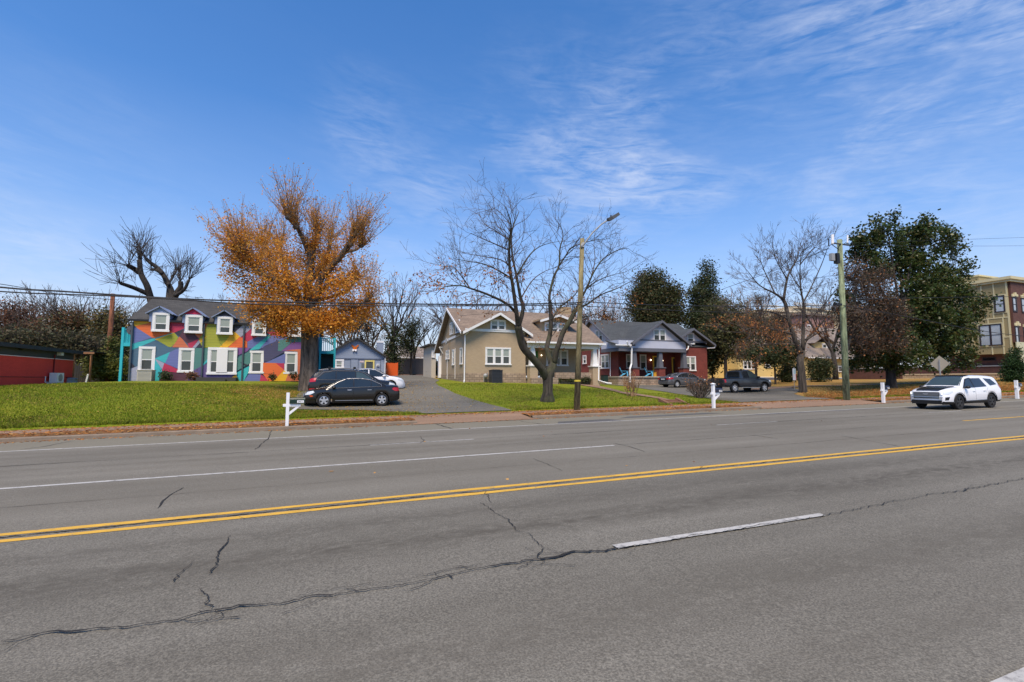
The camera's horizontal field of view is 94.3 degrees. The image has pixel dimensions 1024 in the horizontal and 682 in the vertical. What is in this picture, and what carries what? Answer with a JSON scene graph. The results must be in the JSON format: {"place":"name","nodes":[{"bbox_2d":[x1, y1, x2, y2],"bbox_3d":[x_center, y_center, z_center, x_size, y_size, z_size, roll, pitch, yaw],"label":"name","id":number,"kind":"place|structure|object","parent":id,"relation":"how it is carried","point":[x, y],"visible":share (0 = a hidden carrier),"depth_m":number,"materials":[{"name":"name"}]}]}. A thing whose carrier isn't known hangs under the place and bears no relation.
{"place":"outdoors","nodes":[
{"label":"outdoors","id":0,"kind":"place"},
{"bbox_2d":[0,418,415,437],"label":"grass verge","id":1,"kind":"object","parent":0,"point":[146,430],"depth_m":16.80,"materials":[{"name":"soil"}]},
{"bbox_2d":[283,393,304,425],"bbox_3d":[-8.174,2.695,17.797,0.755,1.520,0.202,2,-5,-21],"label":"mailbox","id":2,"kind":"object","parent":1,"relation":"on","point":[296,402],"visible":1,"depth_m":17.74,"materials":[{"name":"white plastic"}]},
{"bbox_2d":[0,393,1023,435],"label":"fallen leaves","id":3,"kind":"object","parent":1,"relation":"on","point":[184,427],"visible":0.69,"depth_m":18.26,"materials":[{"name":"brown plant"}]},
{"bbox_2d":[289,375,509,412],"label":"driveway","id":4,"kind":"structure","parent":0,"point":[427,405],"depth_m":25.74,"materials":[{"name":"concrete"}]},
{"bbox_2d":[303,378,399,406],"bbox_3d":[-8.301,2.635,24.737,4.660,1.455,2.070,2,-5,-21],"label":"saloon car","id":5,"kind":"object","parent":4,"relation":"on","point":[355,390],"visible":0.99,"depth_m":24.00,"materials":[{"name":"black paint"}]},
{"bbox_2d":[308,367,394,394],"bbox_3d":[-9.268,2.446,27.818,4.840,1.820,2.190,2,-5,-21],"label":"estate car","id":6,"kind":"object","parent":4,"relation":"on","point":[321,377],"visible":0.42,"depth_m":26.76,"materials":[{"name":"black paint"}]},
{"bbox_2d":[353,368,404,387],"bbox_3d":[-9.622,2.584,31.746,4.700,1.505,2.090,2,-5,-21],"label":"saloon car","id":7,"kind":"object","parent":4,"relation":"on","point":[380,375],"visible":0.28,"depth_m":31.32,"materials":[{"name":"white paint"}]},
{"bbox_2d":[285,381,494,414],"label":"fallen leaves","id":8,"kind":"object","parent":4,"relation":"on","point":[396,401],"visible":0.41,"depth_m":25.12,"materials":[{"name":"brown plant"}]},
{"bbox_2d":[413,414,535,423],"bbox_3d":[-1.657,3.327,20.407,5.400,0.184,1.750,2,-5,-21],"label":"driveway apron","id":9,"kind":"object","parent":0,"point":[455,419],"visible":1,"depth_m":20.34,"materials":[{"name":"grey concrete"}]},
{"bbox_2d":[0,392,1022,433],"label":"pavement","id":10,"kind":"structure","parent":0,"point":[225,423],"depth_m":20.54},
{"bbox_2d":[3,392,1023,433],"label":"fallen leaves","id":11,"kind":"object","parent":10,"relation":"on","point":[191,424],"visible":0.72,"depth_m":21.81,"materials":[{"name":"brown plant"}]},
{"bbox_2d":[574,212,619,409],"bbox_3d":[4.383,-1.404,24.611,2.561,10.733,0.413,0,-5,-4],"label":"street lamp","id":12,"kind":"object","parent":10,"relation":"on","point":[577,387],"visible":0.95,"depth_m":24.43,"materials":[{"name":"brown wood"}]},
{"bbox_2d":[0,286,580,304],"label":"overhead cable","id":13,"kind":"object","parent":12,"relation":"attached to","point":[274,301],"visible":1,"depth_m":19.35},
{"bbox_2d":[0,291,580,305],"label":"overhead cable","id":14,"kind":"object","parent":12,"relation":"attached to","point":[269,304],"visible":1,"depth_m":18.97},
{"bbox_2d":[828,234,849,399],"bbox_3d":[21.441,-1.425,30.883,1.916,11.315,0.458,2,-5,-28],"label":"utility pole","id":15,"kind":"object","parent":10,"relation":"on","point":[837,258],"visible":0.93,"depth_m":30.84,"materials":[{"name":"green wood"}]},
{"bbox_2d":[581,301,827,306],"bbox_3d":[12.635,-2.202,27.828,19.428,0.972,0.041,2,-5,-21],"label":"overhead cable","id":16,"kind":"object","parent":15,"relation":"attached to","point":[698,305],"visible":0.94,"depth_m":27.05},
{"bbox_2d":[0,397,1023,681],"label":"road","id":17,"kind":"structure","parent":0,"point":[902,585],"depth_m":4.88,"materials":[{"name":"grey asphalt"}]},
{"bbox_2d":[0,421,416,442],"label":"kerb","id":18,"kind":"structure","parent":17,"relation":"on","point":[84,436],"depth_m":16.29,"materials":[{"name":"concrete"}]},
{"bbox_2d":[0,445,614,488],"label":"lane marking","id":19,"kind":"object","parent":17,"relation":"on","point":[283,468],"visible":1,"depth_m":9.61,"materials":[{"name":"white paint"}]},
{"bbox_2d":[0,401,1008,451],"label":"lane marking","id":20,"kind":"object","parent":17,"relation":"on","point":[421,430],"visible":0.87,"depth_m":16.05,"materials":[{"name":"white paint"}]},
{"bbox_2d":[0,397,1013,443],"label":"fallen leaves","id":21,"kind":"object","parent":17,"relation":"on","point":[400,424],"visible":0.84,"depth_m":17.75,"materials":[{"name":"brown plant"}]},
{"bbox_2d":[0,402,1022,648],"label":"road crack","id":22,"kind":"object","parent":17,"relation":"on","point":[434,572],"visible":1,"depth_m":4.99,"materials":[{"name":"black asphalt"}]},
{"bbox_2d":[0,438,1023,541],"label":"lane marking","id":23,"kind":"object","parent":17,"relation":"on","point":[187,522],"visible":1,"depth_m":7.14,"materials":[{"name":"yellow paint"}]},
{"bbox_2d":[0,435,1023,535],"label":"lane marking","id":24,"kind":"object","parent":17,"relation":"on","point":[106,524],"visible":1,"depth_m":7.45,"materials":[{"name":"yellow paint"}]},
{"bbox_2d":[531,406,761,418],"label":"kerb","id":25,"kind":"structure","parent":17,"relation":"on","point":[636,412],"depth_m":22.72,"materials":[{"name":"concrete"}]},
{"bbox_2d":[613,513,823,547],"bbox_3d":[2.545,2.203,5.576,3.100,0.038,0.123,2,-5,-21],"label":"lane marking","id":26,"kind":"object","parent":17,"relation":"on","point":[634,543],"visible":1,"depth_m":5.48,"materials":[{"name":"white paint"}]},
{"bbox_2d":[558,408,879,423],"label":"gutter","id":27,"kind":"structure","parent":17,"relation":"on","point":[581,421],"depth_m":21.29,"materials":[{"name":"grey concrete"}]},
{"bbox_2d":[745,400,881,408],"bbox_3d":[17.813,3.669,27.721,10.400,0.245,1.750,2,-5,-21],"label":"driveway apron","id":28,"kind":"object","parent":17,"relation":"on","point":[809,404],"visible":0.8,"depth_m":27.64,"materials":[{"name":"grey concrete"}]},
{"bbox_2d":[910,375,1001,409],"bbox_3d":[22.771,2.591,24.433,4.803,1.677,2.171,1,-5,-21],"label":"suv","id":29,"kind":"object","parent":17,"relation":"on","point":[957,392],"visible":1,"depth_m":23.76,"materials":[{"name":"white paint"}]},
{"bbox_2d":[991,667,1023,681],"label":"lane marking","id":30,"kind":"object","parent":17,"relation":"on","point":[1017,675],"depth_m":2.80,"materials":[{"name":"white paint"}]},
{"bbox_2d":[0,376,1023,430],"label":"lawn","id":31,"kind":"structure","parent":0,"point":[649,391],"depth_m":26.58,"materials":[{"name":"green plant"}]},
{"bbox_2d":[0,290,50,340],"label":"autumn tree","id":32,"kind":"object","parent":31,"relation":"on","point":[7,317],"visible":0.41,"depth_m":47.51,"materials":[{"name":"brown plant"}]},
{"bbox_2d":[0,297,62,330],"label":"bare tree","id":33,"kind":"object","parent":31,"relation":"on","point":[18,322],"visible":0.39,"depth_m":45.95,"materials":[{"name":"brown plant"}]},
{"bbox_2d":[0,342,83,385],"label":"red building","id":34,"kind":"structure","parent":31,"relation":"on","point":[21,364],"depth_m":30.24,"materials":[{"name":"paint"}]},
{"bbox_2d":[0,307,107,362],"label":"evergreen tree","id":35,"kind":"object","parent":31,"relation":"on","point":[64,339],"visible":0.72,"depth_m":38.85,"materials":[{"name":"green plant"}]},
{"bbox_2d":[14,297,96,358],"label":"autumn tree","id":36,"kind":"object","parent":31,"relation":"on","point":[66,317],"visible":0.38,"depth_m":45.47,"materials":[{"name":"brown plant"}]},
{"bbox_2d":[4,280,135,323],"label":"bare tree","id":37,"kind":"object","parent":31,"relation":"on","point":[56,301],"visible":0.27,"depth_m":67.68,"materials":[{"name":"brown plant"}]},
{"bbox_2d":[28,284,128,363],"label":"bare tree","id":38,"kind":"object","parent":31,"relation":"on","point":[54,305],"visible":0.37,"depth_m":46.14,"materials":[{"name":"brown plant"}]},
{"bbox_2d":[42,286,146,323],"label":"bare tree","id":39,"kind":"object","parent":31,"relation":"on","point":[93,300],"visible":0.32,"depth_m":65.38,"materials":[{"name":"brown plant"}]},
{"bbox_2d":[74,363,127,382],"bbox_3d":[-34.071,2.842,39.515,3.742,1.960,0.140,2,-5,-21],"label":"fence","id":40,"kind":"object","parent":31,"relation":"on","point":[77,371],"visible":0.12,"depth_m":38.95,"materials":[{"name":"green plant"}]},
{"bbox_2d":[75,332,128,381],"bbox_3d":[-32.831,1.399,38.474,4.353,4.278,2.817,2,-5,-21],"label":"shrub","id":41,"kind":"object","parent":31,"relation":"on","point":[103,366],"visible":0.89,"depth_m":38.15,"materials":[{"name":"green plant"}]},
{"bbox_2d":[74,299,131,347],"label":"autumn tree","id":42,"kind":"object","parent":31,"relation":"on","point":[102,320],"visible":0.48,"depth_m":45.02,"materials":[{"name":"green plant"}]},
{"bbox_2d":[104,293,114,381],"bbox_3d":[-33.010,-0.076,39.007,0.417,7.695,0.412,2,-5,-21],"label":"utility pole","id":43,"kind":"object","parent":31,"relation":"on","point":[111,317],"visible":0.5,"depth_m":39.03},
{"bbox_2d":[80,216,211,302],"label":"bare tree","id":44,"kind":"object","parent":31,"relation":"on","point":[181,288],"visible":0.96,"depth_m":48.89,"materials":[{"name":"brown plant"}]},
{"bbox_2d":[136,369,155,380],"bbox_3d":[-26.105,2.496,33.898,0.912,0.936,0.860,2,-5,-21],"label":"air conditioner","id":45,"kind":"object","parent":31,"relation":"on","point":[145,374],"visible":0.91,"depth_m":33.58,"materials":[{"name":"grey metal"}]},
{"bbox_2d":[127,299,323,381],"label":"mural house","id":46,"kind":"structure","parent":31,"relation":"on","point":[209,341],"depth_m":36.32,"materials":[{"name":"paint"}]},
{"bbox_2d":[118,327,130,380],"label":"balcony","id":47,"kind":"structure","parent":46,"relation":"attached to","point":[125,338],"depth_m":34.63,"materials":[{"name":"teal paint"}]},
{"bbox_2d":[138,346,155,369],"bbox_3d":[-26.748,1.321,34.785,1.098,1.835,0.130,2,-5,-21],"label":"window","id":48,"kind":"structure","parent":46,"relation":"in","point":[146,356],"depth_m":34.81,"materials":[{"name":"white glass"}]},
{"bbox_2d":[151,312,169,331],"bbox_3d":[-25.913,-1.389,35.064,1.138,1.410,0.130,2,-5,-21],"label":"window","id":49,"kind":"structure","parent":46,"relation":"in","point":[160,321],"depth_m":35.06,"materials":[{"name":"white glass"}]},
{"bbox_2d":[177,348,194,372],"bbox_3d":[-24.443,1.442,35.645,1.085,1.846,0.130,2,-5,-21],"label":"window","id":50,"kind":"structure","parent":46,"relation":"in","point":[185,358],"depth_m":35.65,"materials":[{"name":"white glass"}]},
{"bbox_2d":[184,315,202,333],"bbox_3d":[-23.966,-1.276,35.789,1.186,1.382,0.130,2,-5,-21],"label":"window","id":51,"kind":"structure","parent":46,"relation":"in","point":[193,323],"depth_m":35.80,"materials":[{"name":"white glass"}]},
{"bbox_2d":[206,347,237,374],"bbox_3d":[-22.189,1.529,36.381,2.045,2.068,0.130,2,-5,-21],"label":"window","id":52,"kind":"structure","parent":46,"relation":"in","point":[212,351],"depth_m":36.36,"materials":[{"name":"glass"}]},
{"bbox_2d":[216,349,227,372],"bbox_3d":[-22.196,1.517,36.363,0.720,1.850,0.100,2,-5,-21],"label":"door panel","id":53,"kind":"structure","parent":46,"relation":"in","point":[222,354],"depth_m":36.32,"materials":[{"name":"white wood"}]},
{"bbox_2d":[216,316,232,334],"bbox_3d":[-22.052,-1.182,36.503,1.110,1.379,0.130,2,-5,-21],"label":"window","id":54,"kind":"structure","parent":46,"relation":"in","point":[224,324],"depth_m":36.50,"materials":[{"name":"white glass"}]},
{"bbox_2d":[248,351,263,372],"bbox_3d":[-20.046,1.654,37.286,1.079,1.782,0.130,2,-5,-21],"label":"window","id":55,"kind":"structure","parent":46,"relation":"in","point":[256,357],"depth_m":37.29,"materials":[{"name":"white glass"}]},
{"bbox_2d":[283,352,297,373],"bbox_3d":[-17.749,1.750,38.144,1.063,1.779,0.130,2,-5,-21],"label":"window","id":56,"kind":"structure","parent":46,"relation":"in","point":[291,358],"depth_m":38.16,"materials":[{"name":"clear glass"}]},
{"bbox_2d":[318,337,335,370],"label":"balcony","id":57,"kind":"structure","parent":46,"relation":"attached to","point":[326,359],"depth_m":42.41,"materials":[{"name":"teal paint"}]},
{"bbox_2d":[96,381,364,418],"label":"fallen leaves","id":58,"kind":"object","parent":31,"relation":"on","point":[241,394],"visible":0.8,"depth_m":25.37,"materials":[{"name":"brown plant"}]},
{"bbox_2d":[191,158,398,391],"bbox_3d":[-13.836,-3.593,31.348,11.767,14.480,10.019,2,-5,-21],"label":"autumn tree","id":59,"kind":"object","parent":31,"relation":"on","point":[282,277],"visible":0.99,"depth_m":29.93,"materials":[{"name":"orange plant"}]},
{"bbox_2d":[255,409,420,418],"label":"grass","id":60,"kind":"structure","parent":31,"relation":"on","point":[328,412],"depth_m":21.57,"materials":[{"name":"green plant"}]},
{"bbox_2d":[331,337,386,372],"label":"blue outbuilding","id":61,"kind":"structure","parent":31,"relation":"on","point":[364,355],"depth_m":55.35,"materials":[{"name":"blue wood"}]},
{"bbox_2d":[338,314,383,348],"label":"tree","id":62,"kind":"object","parent":31,"relation":"on","point":[366,328],"visible":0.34,"depth_m":65.19,"materials":[{"name":"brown plant"}]},
{"bbox_2d":[357,264,425,374],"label":"bare tree","id":63,"kind":"object","parent":31,"relation":"on","point":[394,357],"visible":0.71,"depth_m":64.45,"materials":[{"name":"brown plant"}]},
{"bbox_2d":[397,359,422,373],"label":"wooden fence","id":64,"kind":"object","parent":31,"relation":"on","point":[417,366],"visible":0.71,"depth_m":69.30,"materials":[{"name":"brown wood"}]},
{"bbox_2d":[395,312,425,374],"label":"evergreen tree","id":65,"kind":"object","parent":31,"relation":"on","point":[410,332],"visible":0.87,"depth_m":67.10,"materials":[{"name":"green plant"}]},
{"bbox_2d":[388,294,446,374],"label":"bare tree","id":66,"kind":"object","parent":31,"relation":"on","point":[428,330],"visible":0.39,"depth_m":77.94,"materials":[{"name":"brown plant"}]},
{"bbox_2d":[417,281,510,324],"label":"bare tree","id":67,"kind":"object","parent":31,"relation":"on","point":[440,320],"visible":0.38,"depth_m":71.76,"materials":[{"name":"brown plant"}]},
{"bbox_2d":[489,369,502,382],"bbox_3d":[-1.337,2.946,39.128,0.973,1.190,0.860,2,-5,-21],"label":"air conditioner","id":68,"kind":"object","parent":31,"relation":"on","point":[495,375],"visible":0.91,"depth_m":38.78,"materials":[{"name":"black plastic"}]},
{"bbox_2d":[420,307,611,385],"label":"tan bungalow","id":69,"kind":"object","parent":31,"relation":"on","point":[477,347],"visible":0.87,"depth_m":41.75,"materials":[{"name":"paint"}]},
{"bbox_2d":[490,319,505,330],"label":"window","id":70,"kind":"structure","parent":69,"relation":"in","point":[494,324],"depth_m":40.33,"materials":[{"name":"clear glass"}]},
{"bbox_2d":[485,347,511,364],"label":"window","id":71,"kind":"structure","parent":69,"relation":"in","point":[493,355],"depth_m":40.14,"materials":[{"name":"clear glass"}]},
{"bbox_2d":[546,350,568,365],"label":"window","id":72,"kind":"structure","parent":69,"relation":"in","point":[563,355],"depth_m":45.14,"materials":[{"name":"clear glass"}]},
{"bbox_2d":[397,162,661,402],"bbox_3d":[2.033,-2.910,27.348,18.812,13.259,7.396,3,-6,-34],"label":"bare tree","id":73,"kind":"object","parent":31,"relation":"on","point":[547,374],"visible":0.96,"depth_m":26.64,"materials":[{"name":"brown plant"}]},
{"bbox_2d":[438,383,727,410],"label":"grass","id":74,"kind":"structure","parent":31,"relation":"on","point":[587,391],"depth_m":29.43,"materials":[{"name":"green plant"}]},
{"bbox_2d":[622,371,641,395],"bbox_3d":[7.616,2.614,30.023,1.401,1.774,1.466,2,-5,-21],"label":"bare shrub","id":75,"kind":"object","parent":31,"relation":"on","point":[633,387],"visible":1,"depth_m":30.03,"materials":[{"name":"orange plant"}]},
{"bbox_2d":[620,262,691,328],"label":"evergreen tree","id":76,"kind":"object","parent":31,"relation":"on","point":[657,294],"visible":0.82,"depth_m":74.23,"materials":[{"name":"dark green leaf"},{"name":"dark bark"}]},
{"bbox_2d":[684,375,718,397],"bbox_3d":[12.211,2.877,30.935,2.327,1.707,2.440,2,-5,-21],"label":"bare shrub","id":77,"kind":"object","parent":31,"relation":"on","point":[697,389],"visible":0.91,"depth_m":30.86,"materials":[{"name":"orange plant"}]},
{"bbox_2d":[680,255,730,347],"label":"conifer tree","id":78,"kind":"object","parent":31,"relation":"on","point":[703,282],"visible":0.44,"depth_m":75.66,"materials":[{"name":"green plant"}]},
{"bbox_2d":[704,335,729,377],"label":"evergreen tree","id":79,"kind":"object","parent":31,"relation":"on","point":[713,361],"visible":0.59,"depth_m":62.70,"materials":[{"name":"green plant"}]},
{"bbox_2d":[692,292,774,377],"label":"tree","id":80,"kind":"object","parent":31,"relation":"on","point":[718,335],"visible":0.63,"depth_m":61.52,"materials":[{"name":"plant"}]},
{"bbox_2d":[726,305,808,375],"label":"autumn tree","id":81,"kind":"object","parent":31,"relation":"on","point":[766,341],"visible":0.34,"depth_m":53.20,"materials":[{"name":"brown plant"}]},
{"bbox_2d":[739,337,806,383],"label":"evergreen tree","id":82,"kind":"object","parent":31,"relation":"on","point":[773,357],"visible":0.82,"depth_m":48.09,"materials":[{"name":"green plant"}]},
{"bbox_2d":[703,215,861,392],"bbox_3d":[21.996,-3.144,37.992,16.581,15.270,6.801,2,-5,-21],"label":"bare tree","id":83,"kind":"object","parent":31,"relation":"on","point":[802,384],"visible":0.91,"depth_m":37.89,"materials":[{"name":"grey plant"}]},
{"bbox_2d":[771,362,797,382],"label":"shrub","id":84,"kind":"object","parent":31,"relation":"on","point":[785,375],"visible":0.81,"depth_m":55.32,"materials":[{"name":"green plant"}]},
{"bbox_2d":[804,354,841,381],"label":"shrub","id":85,"kind":"object","parent":31,"relation":"on","point":[819,368],"visible":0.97,"depth_m":55.91,"materials":[{"name":"green plant"}]},
{"bbox_2d":[788,280,863,379],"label":"bare tree","id":86,"kind":"object","parent":31,"relation":"on","point":[833,356],"visible":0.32,"depth_m":68.98,"materials":[{"name":"brown plant"}]},
{"bbox_2d":[824,250,923,365],"bbox_3d":[28.248,-1.367,37.365,8.900,11.568,4.563,2,-5,-21],"label":"autumn tree","id":87,"kind":"object","parent":31,"relation":"on","point":[879,326],"visible":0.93,"depth_m":36.99,"materials":[{"name":"brown plant"}]},
{"bbox_2d":[786,380,1023,397],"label":"grass","id":88,"kind":"structure","parent":31,"relation":"on","point":[903,385],"depth_m":40.65,"materials":[{"name":"plant"}]},
{"bbox_2d":[802,379,1023,397],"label":"fallen leaves","id":89,"kind":"object","parent":31,"relation":"on","point":[867,393],"visible":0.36,"depth_m":37.21,"materials":[{"name":"orange plant"}]},
{"bbox_2d":[827,204,1003,387],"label":"evergreen tree","id":90,"kind":"object","parent":31,"relation":"on","point":[942,279],"visible":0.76,"depth_m":42.68,"materials":[{"name":"green plant"}]},
{"bbox_2d":[903,373,1002,378],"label":"retaining wall","id":91,"kind":"structure","parent":31,"relation":"on","point":[920,376],"depth_m":59.29,"materials":[{"name":"stone"}]},
{"bbox_2d":[996,343,1023,381],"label":"shrub","id":92,"kind":"object","parent":31,"relation":"on","point":[1013,366],"visible":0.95,"depth_m":48.38,"materials":[{"name":"green plant"}]},
{"bbox_2d":[0,0,1023,376],"label":"sky","id":93,"kind":"structure","parent":0,"point":[701,124],"materials":[{"name":"blue"}]},
{"bbox_2d":[526,405,748,416],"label":"grass verge","id":94,"kind":"object","parent":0,"point":[580,412],"depth_m":23.24,"materials":[{"name":"plant"}]},
{"bbox_2d":[606,384,833,401],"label":"driveway","id":95,"kind":"structure","parent":0,"point":[777,394],"depth_m":36.30,"materials":[{"name":"concrete"}]},
{"bbox_2d":[658,372,704,387],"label":"saloon car","id":96,"kind":"object","parent":95,"relation":"on","point":[676,380],"visible":0.77,"depth_m":46.25,"materials":[{"name":"grey paint"}]},
{"bbox_2d":[707,369,771,392],"bbox_3d":[19.020,3.318,39.699,5.560,1.930,2.407,2,-5,-22],"label":"pickup truck","id":97,"kind":"object","parent":95,"relation":"on","point":[735,379],"visible":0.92,"depth_m":38.94,"materials":[{"name":"metal"}]},
{"bbox_3d":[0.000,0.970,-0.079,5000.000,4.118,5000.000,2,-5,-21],"label":"ground","id":98,"kind":"structure","parent":0,"visible":0},
{"bbox_2d":[581,320,715,384],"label":"brown bungalow","id":99,"kind":"object","parent":98,"relation":"on","point":[662,348],"visible":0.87,"depth_m":54.94,"materials":[{"name":"brick"}]},
{"bbox_2d":[723,340,776,379],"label":"yellow cottage","id":100,"kind":"structure","parent":98,"relation":"on","point":[765,373],"depth_m":72.90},
{"bbox_2d":[730,280,783,339],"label":"bare tree","id":101,"kind":"object","parent":98,"relation":"on","point":[751,298],"visible":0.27,"depth_m":92.32,"materials":[{"name":"brown plant"}]},
{"bbox_2d":[766,313,833,336],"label":"pink brick house","id":102,"kind":"structure","parent":98,"relation":"on","point":[808,315],"depth_m":93.38,"materials":[{"name":"brick"}]},
{"bbox_2d":[741,302,874,366],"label":"beige apartments","id":103,"kind":"structure","parent":98,"relation":"on","point":[794,308],"depth_m":146.63,"materials":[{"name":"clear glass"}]},
{"bbox_2d":[769,326,875,379],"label":"yellow porch house","id":104,"kind":"structure","parent":98,"relation":"on","point":[816,345],"depth_m":72.06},
{"bbox_2d":[841,365,1004,378],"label":"brick garden wall","id":105,"kind":"structure","parent":98,"relation":"on","point":[980,369],"depth_m":62.69,"materials":[{"name":"red brick"}]},
{"bbox_2d":[943,274,1023,365],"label":"corner apartments","id":106,"kind":"structure","parent":98,"relation":"on","point":[1007,317],"depth_m":54.69,"materials":[{"name":"brick"}]},
{"bbox_2d":[978,323,1002,345],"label":"window","id":107,"kind":"structure","parent":106,"relation":"in","point":[994,339],"depth_m":55.21,"materials":[{"name":"white glass"}]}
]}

